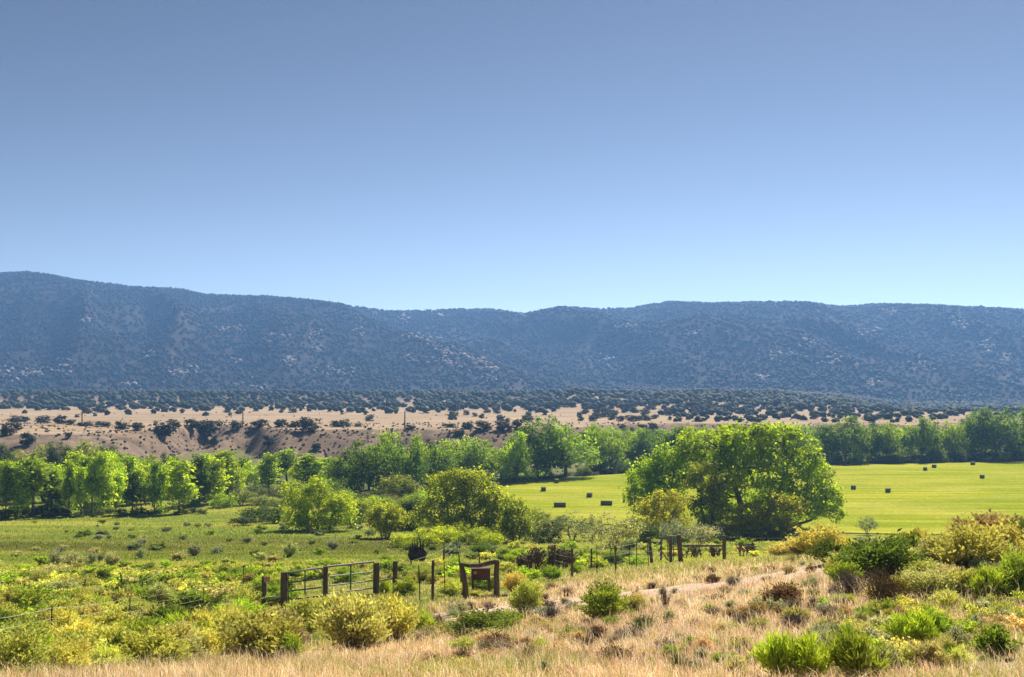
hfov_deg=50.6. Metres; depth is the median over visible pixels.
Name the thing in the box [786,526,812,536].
willow shrub
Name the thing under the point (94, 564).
scrub bush
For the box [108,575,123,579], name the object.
rabbitbrush
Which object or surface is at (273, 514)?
willow shrub
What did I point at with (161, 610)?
rabbitbrush
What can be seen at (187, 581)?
rabbitbrush
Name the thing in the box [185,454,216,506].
cottonwood
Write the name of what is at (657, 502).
willow tree
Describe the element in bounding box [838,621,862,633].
green weed
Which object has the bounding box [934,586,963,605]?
green weed
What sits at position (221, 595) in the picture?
rabbitbrush
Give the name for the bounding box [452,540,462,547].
scrub bush
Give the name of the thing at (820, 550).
bank shrub
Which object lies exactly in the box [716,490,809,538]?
shrub
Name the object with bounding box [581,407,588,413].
plain juniper
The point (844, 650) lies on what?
snakeweed
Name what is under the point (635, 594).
sagebrush
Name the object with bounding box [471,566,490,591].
metal box
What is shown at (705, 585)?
dirt track
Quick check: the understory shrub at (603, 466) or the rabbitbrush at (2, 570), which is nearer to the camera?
the rabbitbrush at (2, 570)
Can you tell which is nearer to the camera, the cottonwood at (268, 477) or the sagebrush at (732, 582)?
the sagebrush at (732, 582)
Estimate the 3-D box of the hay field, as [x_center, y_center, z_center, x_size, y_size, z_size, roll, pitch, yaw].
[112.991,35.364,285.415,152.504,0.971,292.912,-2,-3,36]
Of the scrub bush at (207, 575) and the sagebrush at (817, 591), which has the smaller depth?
the sagebrush at (817, 591)
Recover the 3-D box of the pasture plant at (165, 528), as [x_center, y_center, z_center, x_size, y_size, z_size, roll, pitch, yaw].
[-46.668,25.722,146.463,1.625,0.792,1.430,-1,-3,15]
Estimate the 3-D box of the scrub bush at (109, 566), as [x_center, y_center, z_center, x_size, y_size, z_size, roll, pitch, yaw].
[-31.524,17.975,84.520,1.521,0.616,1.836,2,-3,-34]
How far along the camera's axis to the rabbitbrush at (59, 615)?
41.83 m
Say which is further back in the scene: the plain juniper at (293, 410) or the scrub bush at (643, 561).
the plain juniper at (293, 410)
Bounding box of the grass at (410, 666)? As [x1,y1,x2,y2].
[0,552,1023,676]
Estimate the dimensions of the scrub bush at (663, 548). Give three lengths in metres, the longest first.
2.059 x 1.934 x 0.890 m
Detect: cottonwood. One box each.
[0,458,16,509]
[0,459,19,502]
[3,465,38,517]
[11,452,61,516]
[38,467,63,513]
[42,463,78,505]
[59,459,78,509]
[60,449,83,477]
[70,465,90,509]
[74,454,95,500]
[80,459,103,514]
[84,448,120,514]
[85,453,127,502]
[106,449,127,504]
[107,469,127,509]
[119,469,145,513]
[120,454,143,486]
[130,464,153,503]
[135,455,154,471]
[135,466,150,505]
[142,459,167,513]
[145,464,177,507]
[159,458,202,510]
[163,456,186,493]
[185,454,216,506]
[196,453,217,502]
[200,456,232,503]
[211,449,240,495]
[220,457,248,491]
[233,456,256,480]
[240,460,266,486]
[253,452,283,489]
[274,448,299,480]
[285,463,309,481]
[289,452,329,486]
[319,456,335,476]
[320,456,350,485]
[324,445,371,489]
[341,438,398,494]
[364,429,409,489]
[377,438,433,492]
[403,431,437,483]
[418,440,458,490]
[433,438,475,481]
[449,435,493,474]
[464,439,504,480]
[479,447,523,478]
[495,428,536,481]
[498,413,575,476]
[528,423,602,476]
[576,425,608,445]
[583,420,610,463]
[593,429,628,471]
[604,426,620,443]
[612,429,642,463]
[613,427,632,436]
[618,441,698,531]
[623,427,648,450]
[627,427,664,461]
[646,426,681,459]
[669,416,849,534]
[669,424,709,468]
[680,458,739,533]
[700,425,725,450]
[782,423,823,451]
[808,422,842,462]
[820,413,872,463]
[848,421,887,455]
[868,422,908,461]
[888,424,915,454]
[899,414,942,461]
[923,419,954,452]
[939,423,971,456]
[951,410,999,454]
[963,404,1023,459]
[990,405,1023,449]
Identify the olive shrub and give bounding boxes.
[524,525,541,539]
[531,518,567,542]
[549,509,596,540]
[584,511,648,552]
[584,513,607,536]
[633,520,659,543]
[654,518,695,543]
[681,520,723,544]
[854,516,880,534]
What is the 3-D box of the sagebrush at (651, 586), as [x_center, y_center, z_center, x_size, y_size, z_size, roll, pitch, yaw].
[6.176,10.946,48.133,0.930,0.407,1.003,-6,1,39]
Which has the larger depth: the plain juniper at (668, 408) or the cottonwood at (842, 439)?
the plain juniper at (668, 408)
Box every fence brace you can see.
[261,571,287,606]
[374,561,397,595]
[677,534,725,561]
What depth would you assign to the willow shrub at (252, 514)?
167.22 m
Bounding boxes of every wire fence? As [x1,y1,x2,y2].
[4,579,258,628]
[24,566,243,587]
[389,541,629,570]
[398,560,459,600]
[553,541,660,576]
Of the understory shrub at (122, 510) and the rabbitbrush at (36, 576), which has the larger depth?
the understory shrub at (122, 510)
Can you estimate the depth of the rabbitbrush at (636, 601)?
38.24 m
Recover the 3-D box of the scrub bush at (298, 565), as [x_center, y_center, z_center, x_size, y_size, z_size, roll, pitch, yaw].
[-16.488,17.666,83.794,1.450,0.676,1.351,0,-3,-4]
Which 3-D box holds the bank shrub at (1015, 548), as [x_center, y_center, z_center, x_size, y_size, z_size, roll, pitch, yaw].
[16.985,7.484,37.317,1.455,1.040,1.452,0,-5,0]
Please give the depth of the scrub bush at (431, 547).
113.50 m
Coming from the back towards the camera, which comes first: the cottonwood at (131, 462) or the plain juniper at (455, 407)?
the plain juniper at (455, 407)
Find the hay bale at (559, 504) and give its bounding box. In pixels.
[554,502,565,506]
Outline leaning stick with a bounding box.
[458,551,462,593]
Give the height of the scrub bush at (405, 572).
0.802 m
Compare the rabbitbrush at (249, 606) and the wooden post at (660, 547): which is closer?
the rabbitbrush at (249, 606)
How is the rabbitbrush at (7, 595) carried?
on the ground at (282, 479)
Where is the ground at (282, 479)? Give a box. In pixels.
[0,470,1023,676]
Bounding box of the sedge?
[0,506,786,580]
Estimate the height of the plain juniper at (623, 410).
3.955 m
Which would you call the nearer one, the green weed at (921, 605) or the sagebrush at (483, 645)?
the green weed at (921, 605)
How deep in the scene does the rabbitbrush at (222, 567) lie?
80.57 m
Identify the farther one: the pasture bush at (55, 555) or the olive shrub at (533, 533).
the olive shrub at (533, 533)
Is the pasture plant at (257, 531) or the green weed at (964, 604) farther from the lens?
the pasture plant at (257, 531)
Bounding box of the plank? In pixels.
[264,576,270,581]
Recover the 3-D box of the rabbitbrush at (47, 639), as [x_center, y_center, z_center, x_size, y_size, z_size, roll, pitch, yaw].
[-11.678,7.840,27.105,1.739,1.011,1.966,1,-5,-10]
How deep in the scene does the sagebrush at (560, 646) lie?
26.70 m
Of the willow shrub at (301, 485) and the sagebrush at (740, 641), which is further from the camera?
the willow shrub at (301, 485)
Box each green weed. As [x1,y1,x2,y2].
[527,641,542,651]
[533,637,548,645]
[537,658,552,673]
[544,648,560,658]
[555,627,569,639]
[567,655,586,668]
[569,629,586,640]
[646,653,655,667]
[660,643,682,660]
[678,641,689,650]
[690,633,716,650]
[692,646,707,659]
[708,637,724,646]
[717,652,749,674]
[744,649,758,665]
[797,625,834,645]
[805,620,840,634]
[815,601,830,611]
[815,614,828,623]
[816,596,831,603]
[819,631,835,648]
[837,603,854,614]
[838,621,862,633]
[843,617,859,625]
[844,594,857,604]
[847,618,885,634]
[850,607,869,621]
[851,604,875,616]
[862,633,883,646]
[863,625,894,641]
[865,598,884,615]
[865,642,904,669]
[869,614,892,626]
[877,608,892,617]
[877,635,911,651]
[880,597,897,612]
[885,642,930,670]
[888,598,909,607]
[889,635,920,646]
[890,593,915,606]
[893,603,905,613]
[897,634,911,643]
[898,635,958,667]
[904,602,924,616]
[911,601,932,610]
[923,594,936,603]
[931,605,953,619]
[933,630,962,647]
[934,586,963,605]
[935,594,956,609]
[935,619,950,635]
[942,614,980,634]
[943,622,973,643]
[943,641,960,653]
[945,643,976,667]
[959,599,970,612]
[961,611,972,621]
[961,617,1023,657]
[965,603,993,617]
[965,613,985,628]
[971,596,990,611]
[974,593,1002,604]
[976,655,994,667]
[978,620,1012,636]
[979,611,1015,627]
[988,593,1004,603]
[988,600,1023,617]
[995,607,1017,622]
[1001,613,1023,632]
[1002,600,1016,607]
[1005,590,1023,603]
[1013,604,1023,617]
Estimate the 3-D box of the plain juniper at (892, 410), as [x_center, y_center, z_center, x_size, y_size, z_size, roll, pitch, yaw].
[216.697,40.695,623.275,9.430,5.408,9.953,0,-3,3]
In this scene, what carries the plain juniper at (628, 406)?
on the dry plain
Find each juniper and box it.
[0,420,14,435]
[1,415,30,421]
[8,395,18,400]
[11,422,23,429]
[19,431,36,444]
[34,415,53,422]
[51,413,67,423]
[65,419,78,424]
[65,432,71,438]
[76,421,97,425]
[80,406,94,413]
[92,404,109,412]
[92,421,114,426]
[114,419,127,429]
[132,422,144,430]
[153,419,174,437]
[166,419,181,428]
[182,417,203,428]
[197,419,229,437]
[208,434,219,444]
[228,420,244,428]
[234,408,241,413]
[250,419,269,426]
[262,434,274,445]
[273,419,288,427]
[285,420,301,427]
[287,401,296,406]
[288,407,298,412]
[297,416,322,431]
[310,443,321,450]
[330,418,354,426]
[364,414,373,420]
[405,424,415,428]
[440,423,455,426]
[446,413,456,419]
[447,403,460,410]
[453,428,464,435]
[461,420,475,428]
[472,420,492,429]
[482,407,490,412]
[493,407,500,413]
[493,420,511,430]
[497,415,505,420]
[501,401,512,405]
[511,419,524,429]
[512,400,520,406]
[520,402,532,408]
[523,415,533,421]
[543,401,552,408]
[549,402,559,409]
[560,400,569,406]
[581,402,592,408]
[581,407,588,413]
[588,415,598,420]
[598,403,606,410]
[601,407,610,411]
[601,411,609,416]
[606,414,614,419]
[607,399,620,405]
[616,415,628,420]
[620,408,628,412]
[623,402,636,409]
[625,415,638,421]
[628,405,638,412]
[636,424,646,430]
[639,409,649,413]
[646,422,657,429]
[649,402,656,409]
[651,414,659,418]
[662,407,674,411]
[665,410,671,415]
[670,398,683,403]
[684,401,699,408]
[720,404,732,409]
[735,406,747,413]
[773,399,781,406]
[780,412,786,417]
[789,407,796,413]
[795,403,804,410]
[810,413,819,418]
[816,404,824,410]
[821,415,829,421]
[829,407,844,414]
[868,416,874,423]
[883,405,895,412]
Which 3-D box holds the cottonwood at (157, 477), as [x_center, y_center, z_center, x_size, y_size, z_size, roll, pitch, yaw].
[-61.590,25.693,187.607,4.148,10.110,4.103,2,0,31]
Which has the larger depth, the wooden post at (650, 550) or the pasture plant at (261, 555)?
the pasture plant at (261, 555)
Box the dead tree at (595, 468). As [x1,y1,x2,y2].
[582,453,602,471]
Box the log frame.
[459,559,499,598]
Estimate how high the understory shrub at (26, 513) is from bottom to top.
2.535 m
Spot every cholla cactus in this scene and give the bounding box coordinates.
[513,555,530,567]
[521,547,546,568]
[546,545,566,569]
[560,549,579,567]
[683,547,703,556]
[708,547,721,556]
[736,540,757,555]
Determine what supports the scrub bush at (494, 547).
on the ground at (282, 479)
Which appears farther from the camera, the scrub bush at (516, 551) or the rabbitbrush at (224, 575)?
the scrub bush at (516, 551)
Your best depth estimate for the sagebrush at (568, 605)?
43.41 m
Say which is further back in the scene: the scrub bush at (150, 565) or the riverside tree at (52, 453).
the riverside tree at (52, 453)
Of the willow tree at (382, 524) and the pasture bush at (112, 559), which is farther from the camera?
the willow tree at (382, 524)
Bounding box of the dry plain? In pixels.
[0,393,1023,470]
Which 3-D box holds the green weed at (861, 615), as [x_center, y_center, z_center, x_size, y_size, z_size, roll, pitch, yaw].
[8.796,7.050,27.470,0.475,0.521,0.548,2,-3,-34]
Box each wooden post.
[323,566,327,598]
[648,537,652,563]
[660,537,661,558]
[669,536,672,562]
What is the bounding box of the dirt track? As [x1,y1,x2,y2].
[465,564,826,614]
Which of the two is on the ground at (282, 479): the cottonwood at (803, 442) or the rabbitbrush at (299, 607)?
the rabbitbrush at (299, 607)
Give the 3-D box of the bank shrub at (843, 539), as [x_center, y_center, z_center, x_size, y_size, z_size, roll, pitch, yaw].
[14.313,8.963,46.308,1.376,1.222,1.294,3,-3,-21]
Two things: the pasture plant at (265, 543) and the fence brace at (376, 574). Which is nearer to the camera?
the fence brace at (376, 574)
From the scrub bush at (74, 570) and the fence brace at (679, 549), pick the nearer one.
the scrub bush at (74, 570)
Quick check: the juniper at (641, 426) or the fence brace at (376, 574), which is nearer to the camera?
the fence brace at (376, 574)
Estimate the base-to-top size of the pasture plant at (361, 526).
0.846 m
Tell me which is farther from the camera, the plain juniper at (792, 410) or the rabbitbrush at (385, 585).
the plain juniper at (792, 410)
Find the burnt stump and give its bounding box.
[408,539,426,560]
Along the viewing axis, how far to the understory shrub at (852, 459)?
324.80 m
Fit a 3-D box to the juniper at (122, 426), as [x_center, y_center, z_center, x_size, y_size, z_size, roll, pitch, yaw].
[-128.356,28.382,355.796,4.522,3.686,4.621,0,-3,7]
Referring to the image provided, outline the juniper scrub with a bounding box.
[0,386,1023,422]
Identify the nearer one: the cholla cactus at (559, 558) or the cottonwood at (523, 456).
the cholla cactus at (559, 558)
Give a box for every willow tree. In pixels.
[275,475,361,530]
[361,502,412,537]
[374,472,424,498]
[399,498,427,529]
[408,464,518,537]
[493,494,539,541]
[631,488,692,539]
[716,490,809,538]
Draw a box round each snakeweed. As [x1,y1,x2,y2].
[747,626,809,676]
[782,623,839,676]
[821,619,892,676]
[878,606,940,641]
[919,602,951,631]
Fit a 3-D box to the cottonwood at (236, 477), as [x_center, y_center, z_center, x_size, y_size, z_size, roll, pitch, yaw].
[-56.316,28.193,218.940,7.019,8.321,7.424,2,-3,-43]
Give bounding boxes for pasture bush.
[33,554,48,564]
[46,549,64,563]
[58,549,88,564]
[83,550,97,563]
[104,550,120,564]
[135,546,147,557]
[187,541,203,554]
[279,539,298,556]
[327,538,340,548]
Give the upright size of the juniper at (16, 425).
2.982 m
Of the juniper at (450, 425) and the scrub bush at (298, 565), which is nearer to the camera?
the scrub bush at (298, 565)
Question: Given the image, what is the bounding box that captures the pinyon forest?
[0,270,1023,402]
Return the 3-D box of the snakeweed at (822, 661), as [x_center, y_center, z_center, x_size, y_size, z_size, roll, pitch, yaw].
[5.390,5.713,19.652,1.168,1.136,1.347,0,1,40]
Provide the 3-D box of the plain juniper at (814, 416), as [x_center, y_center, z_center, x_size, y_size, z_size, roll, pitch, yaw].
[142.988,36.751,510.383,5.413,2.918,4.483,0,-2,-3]
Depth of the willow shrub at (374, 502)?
188.18 m
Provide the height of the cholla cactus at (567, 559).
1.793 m
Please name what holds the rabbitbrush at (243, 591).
on the ground at (282, 479)
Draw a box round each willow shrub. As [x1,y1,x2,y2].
[208,493,238,506]
[221,484,240,497]
[225,487,256,505]
[229,516,258,525]
[235,503,275,521]
[237,485,263,500]
[247,493,281,509]
[257,485,289,502]
[259,504,287,523]
[270,490,299,504]
[288,479,316,499]
[309,477,340,493]
[327,486,355,500]
[331,489,360,501]
[342,518,363,528]
[343,501,373,516]
[349,507,368,519]
[350,490,373,501]
[356,496,382,508]
[364,494,393,508]
[367,489,387,496]
[377,493,399,502]
[387,497,414,514]
[389,532,415,547]
[395,521,412,529]
[401,492,430,503]
[410,525,444,545]
[411,519,428,528]
[415,487,443,503]
[427,524,459,542]
[446,521,471,541]
[460,526,493,544]
[480,532,503,545]
[517,510,544,525]
[532,507,552,523]
[576,466,592,475]
[622,515,648,533]
[672,520,701,541]
[709,522,742,538]
[732,524,770,540]
[758,525,794,539]
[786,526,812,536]
[878,445,912,462]
[926,446,945,461]
[946,449,969,461]
[1010,445,1023,460]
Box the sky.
[0,0,1023,312]
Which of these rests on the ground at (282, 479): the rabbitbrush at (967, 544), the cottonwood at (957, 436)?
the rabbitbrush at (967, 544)
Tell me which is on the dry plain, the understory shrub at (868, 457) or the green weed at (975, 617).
the understory shrub at (868, 457)
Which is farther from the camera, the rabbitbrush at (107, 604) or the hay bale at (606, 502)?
the hay bale at (606, 502)
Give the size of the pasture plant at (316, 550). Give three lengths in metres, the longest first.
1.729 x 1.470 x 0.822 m
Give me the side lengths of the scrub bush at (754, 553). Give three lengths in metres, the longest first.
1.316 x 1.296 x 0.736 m
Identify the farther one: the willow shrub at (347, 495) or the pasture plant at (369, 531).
the willow shrub at (347, 495)
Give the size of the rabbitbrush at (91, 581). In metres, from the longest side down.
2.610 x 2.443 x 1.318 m
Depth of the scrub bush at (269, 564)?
88.03 m
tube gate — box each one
[288,567,322,603]
[328,561,373,598]
[667,535,677,560]
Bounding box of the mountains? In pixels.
[0,275,1023,401]
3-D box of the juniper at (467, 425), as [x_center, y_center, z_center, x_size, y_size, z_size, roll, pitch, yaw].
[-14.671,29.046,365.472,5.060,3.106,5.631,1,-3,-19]
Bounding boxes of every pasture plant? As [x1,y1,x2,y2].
[10,550,23,555]
[52,546,66,551]
[75,530,93,535]
[88,547,100,553]
[93,534,104,538]
[96,529,108,534]
[97,554,104,560]
[124,541,143,549]
[137,536,146,543]
[149,541,166,549]
[150,545,161,550]
[160,526,172,531]
[170,550,187,559]
[204,530,215,534]
[210,546,225,552]
[241,537,251,542]
[249,550,258,554]
[252,551,267,560]
[254,529,262,533]
[256,524,267,528]
[258,541,268,545]
[264,553,283,560]
[278,525,289,529]
[305,528,317,532]
[311,546,325,554]
[316,529,328,534]
[353,524,363,529]
[364,529,376,534]
[378,555,390,559]
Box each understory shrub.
[0,508,13,518]
[12,505,30,515]
[18,507,36,516]
[34,505,52,516]
[42,507,61,516]
[55,505,69,512]
[60,509,71,516]
[73,510,83,517]
[79,508,90,514]
[95,508,105,515]
[105,507,115,512]
[114,508,128,514]
[117,512,131,516]
[129,509,138,515]
[134,507,147,512]
[144,507,156,514]
[180,508,189,513]
[189,507,196,513]
[197,507,209,513]
[597,461,611,472]
[606,458,630,472]
[618,459,637,468]
[823,455,842,463]
[831,455,857,464]
[845,452,865,462]
[859,453,879,462]
[869,454,889,462]
[886,455,911,462]
[907,453,923,461]
[909,453,930,461]
[926,454,950,461]
[942,452,958,461]
[966,454,977,460]
[969,452,989,460]
[976,450,1002,460]
[990,452,1010,460]
[1003,448,1022,460]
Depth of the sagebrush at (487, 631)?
37.19 m
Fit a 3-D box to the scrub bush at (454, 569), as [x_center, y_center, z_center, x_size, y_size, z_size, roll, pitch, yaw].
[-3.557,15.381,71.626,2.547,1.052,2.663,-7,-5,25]
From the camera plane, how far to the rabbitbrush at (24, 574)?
75.43 m
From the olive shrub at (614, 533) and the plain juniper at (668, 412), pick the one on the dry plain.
the plain juniper at (668, 412)
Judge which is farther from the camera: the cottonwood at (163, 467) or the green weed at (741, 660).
the cottonwood at (163, 467)
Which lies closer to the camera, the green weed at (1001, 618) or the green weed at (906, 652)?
the green weed at (906, 652)
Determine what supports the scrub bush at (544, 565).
on the ground at (282, 479)
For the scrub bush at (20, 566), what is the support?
on the ground at (282, 479)
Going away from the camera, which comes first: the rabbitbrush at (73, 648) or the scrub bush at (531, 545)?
the rabbitbrush at (73, 648)
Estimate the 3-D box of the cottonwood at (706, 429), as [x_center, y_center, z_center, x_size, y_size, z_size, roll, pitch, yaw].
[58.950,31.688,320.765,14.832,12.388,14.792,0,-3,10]
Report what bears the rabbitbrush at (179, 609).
on the ground at (282, 479)
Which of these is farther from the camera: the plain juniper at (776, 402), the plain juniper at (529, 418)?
the plain juniper at (776, 402)
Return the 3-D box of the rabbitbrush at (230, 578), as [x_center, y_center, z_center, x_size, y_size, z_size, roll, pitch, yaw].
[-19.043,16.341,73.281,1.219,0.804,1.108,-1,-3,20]
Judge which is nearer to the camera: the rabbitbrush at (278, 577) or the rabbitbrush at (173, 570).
the rabbitbrush at (278, 577)
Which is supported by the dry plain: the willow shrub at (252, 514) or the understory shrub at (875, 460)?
the understory shrub at (875, 460)
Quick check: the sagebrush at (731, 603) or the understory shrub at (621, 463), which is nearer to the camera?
the sagebrush at (731, 603)
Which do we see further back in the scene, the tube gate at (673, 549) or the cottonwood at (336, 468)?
the cottonwood at (336, 468)
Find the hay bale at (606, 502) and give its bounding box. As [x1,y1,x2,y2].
[601,500,611,504]
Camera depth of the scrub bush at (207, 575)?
78.52 m
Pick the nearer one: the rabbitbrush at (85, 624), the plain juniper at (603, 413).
the rabbitbrush at (85, 624)
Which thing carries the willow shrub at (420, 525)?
on the ground at (282, 479)
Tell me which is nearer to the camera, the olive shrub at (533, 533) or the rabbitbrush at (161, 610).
the rabbitbrush at (161, 610)
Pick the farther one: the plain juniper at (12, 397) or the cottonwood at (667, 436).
the plain juniper at (12, 397)
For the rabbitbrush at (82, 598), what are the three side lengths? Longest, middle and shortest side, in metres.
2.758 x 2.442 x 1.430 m
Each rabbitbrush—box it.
[0,565,18,571]
[0,573,25,583]
[0,582,21,593]
[0,589,32,604]
[0,596,8,605]
[0,601,16,611]
[0,606,24,624]
[0,607,29,622]
[0,608,38,627]
[0,614,60,637]
[0,621,67,674]
[1,568,32,582]
[4,600,33,609]
[9,584,47,606]
[12,576,29,584]
[16,606,34,617]
[18,565,47,573]
[25,577,59,589]
[25,605,62,622]
[27,570,49,583]
[27,599,54,610]
[29,602,50,616]
[30,586,55,604]
[31,567,59,576]
[35,632,74,649]
[36,578,92,593]
[39,562,73,572]
[39,570,70,578]
[39,613,105,638]
[42,586,82,596]
[43,595,82,611]
[43,634,100,671]
[44,604,87,627]
[47,593,71,606]
[49,570,76,579]
[54,570,86,575]
[54,626,90,642]
[57,588,89,600]
[58,573,82,581]
[67,640,96,655]
[69,621,131,643]
[70,587,94,600]
[71,572,107,587]
[71,591,115,606]
[71,598,109,620]
[81,595,112,607]
[81,604,135,627]
[83,641,138,670]
[85,635,129,653]
[88,586,104,594]
[92,568,111,578]
[96,579,119,587]
[101,576,128,589]
[101,582,137,604]
[102,628,154,659]
[103,582,123,590]
[103,601,121,609]
[107,568,127,578]
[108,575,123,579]
[108,616,180,633]
[112,622,196,666]
[116,595,164,618]
[118,584,158,601]
[121,569,152,577]
[123,576,138,584]
[123,583,153,589]
[126,602,170,621]
[135,572,153,581]
[135,579,171,587]
[136,596,194,625]
[137,575,173,583]
[140,578,175,604]
[144,568,170,575]
[144,615,173,626]
[145,616,201,640]
[150,567,183,573]
[155,609,193,625]
[156,571,181,582]
[158,594,175,604]
[161,565,184,571]
[161,613,217,631]
[162,602,209,620]
[165,618,203,639]
[166,577,193,585]
[166,604,223,629]
[167,586,214,608]
[168,580,188,588]
[171,581,191,593]
[172,583,195,603]
[173,631,212,658]
[175,566,197,573]
[176,571,200,580]
[182,578,204,587]
[188,625,228,658]
[193,563,218,573]
[193,579,219,586]
[195,584,234,601]
[206,588,235,605]
[208,577,235,587]
[209,607,273,634]
[211,600,315,661]
[211,602,244,612]
[211,604,248,616]
[212,570,242,581]
[212,595,265,611]
[213,562,230,572]
[217,597,236,605]
[219,584,239,589]
[221,584,265,604]
[222,575,239,582]
[226,580,241,586]
[228,565,255,573]
[234,568,256,578]
[240,572,255,583]
[240,582,260,595]
[240,601,268,614]
[241,605,282,622]
[246,578,274,590]
[248,573,276,584]
[254,568,278,580]
[258,582,302,602]
[264,564,287,572]
[267,578,298,591]
[272,571,290,581]
[272,609,311,643]
[276,595,323,638]
[276,628,306,657]
[308,594,340,618]
[310,586,405,649]
[367,590,422,641]
[379,578,392,592]
[391,576,418,593]
[407,565,437,581]
[407,573,418,580]
[414,606,437,630]
[426,574,439,582]
[435,577,452,587]
[435,580,468,595]
[439,605,518,637]
[452,573,471,583]
[468,577,493,590]
[469,589,480,597]
[494,607,525,624]
[501,570,529,593]
[503,577,546,613]
[572,577,632,620]
[622,594,648,611]
[736,600,772,618]
[749,593,791,613]
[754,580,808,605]
[761,541,795,556]
[781,522,848,554]
[784,536,804,554]
[821,528,932,579]
[836,542,858,562]
[886,528,922,549]
[909,534,965,564]
[915,523,1020,570]
[942,508,1022,533]
[958,518,1023,551]
[963,562,1012,597]
[982,541,1023,582]
[995,516,1023,534]
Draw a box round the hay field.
[491,461,1023,533]
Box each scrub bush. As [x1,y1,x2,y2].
[14,563,36,566]
[15,564,40,569]
[70,568,81,573]
[72,562,83,567]
[81,566,97,572]
[86,562,97,566]
[97,564,117,569]
[117,560,131,566]
[128,562,144,567]
[133,562,154,568]
[160,559,172,565]
[177,563,192,567]
[194,569,215,579]
[219,557,230,562]
[245,564,263,572]
[253,561,263,566]
[263,562,273,566]
[289,569,302,577]
[290,559,304,564]
[290,562,305,569]
[298,570,319,578]
[306,559,323,565]
[309,566,334,576]
[319,559,332,565]
[329,567,361,581]
[356,560,369,567]
[361,567,372,573]
[367,571,386,578]
[379,557,400,569]
[380,570,391,574]
[386,571,400,579]
[390,563,407,573]
[400,540,425,550]
[400,565,420,575]
[427,545,436,550]
[428,556,448,565]
[434,567,445,576]
[439,562,470,577]
[441,542,456,548]
[441,546,463,555]
[442,559,470,570]
[446,556,464,562]
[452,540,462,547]
[463,551,477,559]
[468,543,492,552]
[478,551,496,559]
[485,544,500,554]
[493,546,513,554]
[493,561,516,572]
[495,553,506,560]
[500,553,521,562]
[503,567,515,577]
[507,539,521,548]
[508,547,530,556]
[511,565,541,580]
[522,543,539,551]
[537,556,553,568]
[539,564,564,579]
[556,544,570,552]
[564,539,579,548]
[568,562,584,572]
[575,557,586,564]
[577,545,595,556]
[581,553,593,559]
[583,556,609,568]
[602,551,628,563]
[616,549,635,556]
[621,539,637,548]
[622,555,649,564]
[637,542,653,548]
[653,545,666,550]
[662,548,677,555]
[702,542,718,550]
[708,538,721,544]
[734,537,755,546]
[748,550,761,556]
[762,540,774,545]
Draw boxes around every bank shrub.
[803,536,845,562]
[821,560,864,584]
[822,555,836,569]
[824,550,840,561]
[831,534,854,548]
[843,539,867,548]
[852,535,874,544]
[861,561,892,578]
[878,575,914,595]
[887,555,912,574]
[890,564,908,574]
[895,556,942,577]
[900,565,968,595]
[905,545,928,564]
[909,525,929,539]
[915,547,960,566]
[921,562,964,573]
[943,567,975,598]
[955,568,981,596]
[966,556,990,568]
[976,563,1023,599]
[1005,542,1023,552]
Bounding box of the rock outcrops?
[0,309,1015,389]
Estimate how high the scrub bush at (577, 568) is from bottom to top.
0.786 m
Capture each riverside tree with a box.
[0,441,16,461]
[12,448,29,461]
[27,443,60,460]
[42,440,76,477]
[58,439,96,458]
[82,441,109,456]
[96,445,124,462]
[138,454,162,467]
[159,452,179,463]
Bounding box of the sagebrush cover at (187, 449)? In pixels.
[0,404,964,460]
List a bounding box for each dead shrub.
[533,602,566,619]
[659,583,670,609]
[776,607,809,630]
[825,569,870,596]
[852,562,921,604]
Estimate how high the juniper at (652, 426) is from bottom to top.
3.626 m
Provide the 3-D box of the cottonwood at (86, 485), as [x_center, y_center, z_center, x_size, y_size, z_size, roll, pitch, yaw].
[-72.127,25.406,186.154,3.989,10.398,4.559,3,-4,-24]
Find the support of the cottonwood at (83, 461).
on the ground at (282, 479)
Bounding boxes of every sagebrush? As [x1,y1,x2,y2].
[407,629,438,640]
[419,621,454,635]
[422,611,454,630]
[422,651,448,663]
[441,647,476,659]
[445,599,470,611]
[445,607,464,616]
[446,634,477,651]
[446,654,478,668]
[452,625,477,640]
[463,626,507,635]
[465,601,477,608]
[470,636,501,652]
[474,630,492,641]
[475,646,511,656]
[479,590,496,598]
[480,630,517,642]
[482,600,495,608]
[489,639,518,651]
[506,641,544,658]
[515,636,533,646]
[523,614,551,625]
[526,605,550,615]
[532,620,554,633]
[538,643,574,653]
[539,593,549,599]
[539,599,557,605]
[541,581,558,589]
[552,624,586,635]
[553,585,575,595]
[557,598,569,603]
[557,600,580,611]
[566,647,593,656]
[570,634,601,648]
[576,616,592,626]
[579,624,606,640]
[587,623,607,634]
[595,642,639,665]
[596,614,624,626]
[603,634,621,644]
[609,623,646,641]
[619,611,659,629]
[627,591,650,600]
[636,646,656,657]
[641,580,660,588]
[653,586,666,593]
[654,637,674,647]
[658,609,675,621]
[663,652,695,671]
[674,599,685,606]
[679,634,697,646]
[683,659,709,670]
[686,618,700,625]
[691,620,721,632]
[699,603,715,609]
[703,606,724,615]
[704,573,721,582]
[706,592,725,599]
[708,649,742,662]
[716,586,732,592]
[717,618,745,631]
[719,607,742,616]
[723,577,740,586]
[724,599,737,608]
[725,575,742,582]
[726,636,758,653]
[727,613,749,625]
[737,588,750,596]
[747,616,773,632]
[771,605,782,615]
[777,604,819,625]
[779,564,798,573]
[786,597,804,609]
[800,575,821,587]
[802,595,817,609]
[804,565,816,572]
[806,587,819,595]
[815,603,839,615]
[825,610,842,621]
[826,591,854,604]
[827,584,840,595]
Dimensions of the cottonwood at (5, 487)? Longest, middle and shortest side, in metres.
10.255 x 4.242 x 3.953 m
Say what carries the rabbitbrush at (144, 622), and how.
on the ground at (282, 479)
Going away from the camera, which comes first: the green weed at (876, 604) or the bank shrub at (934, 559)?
the green weed at (876, 604)

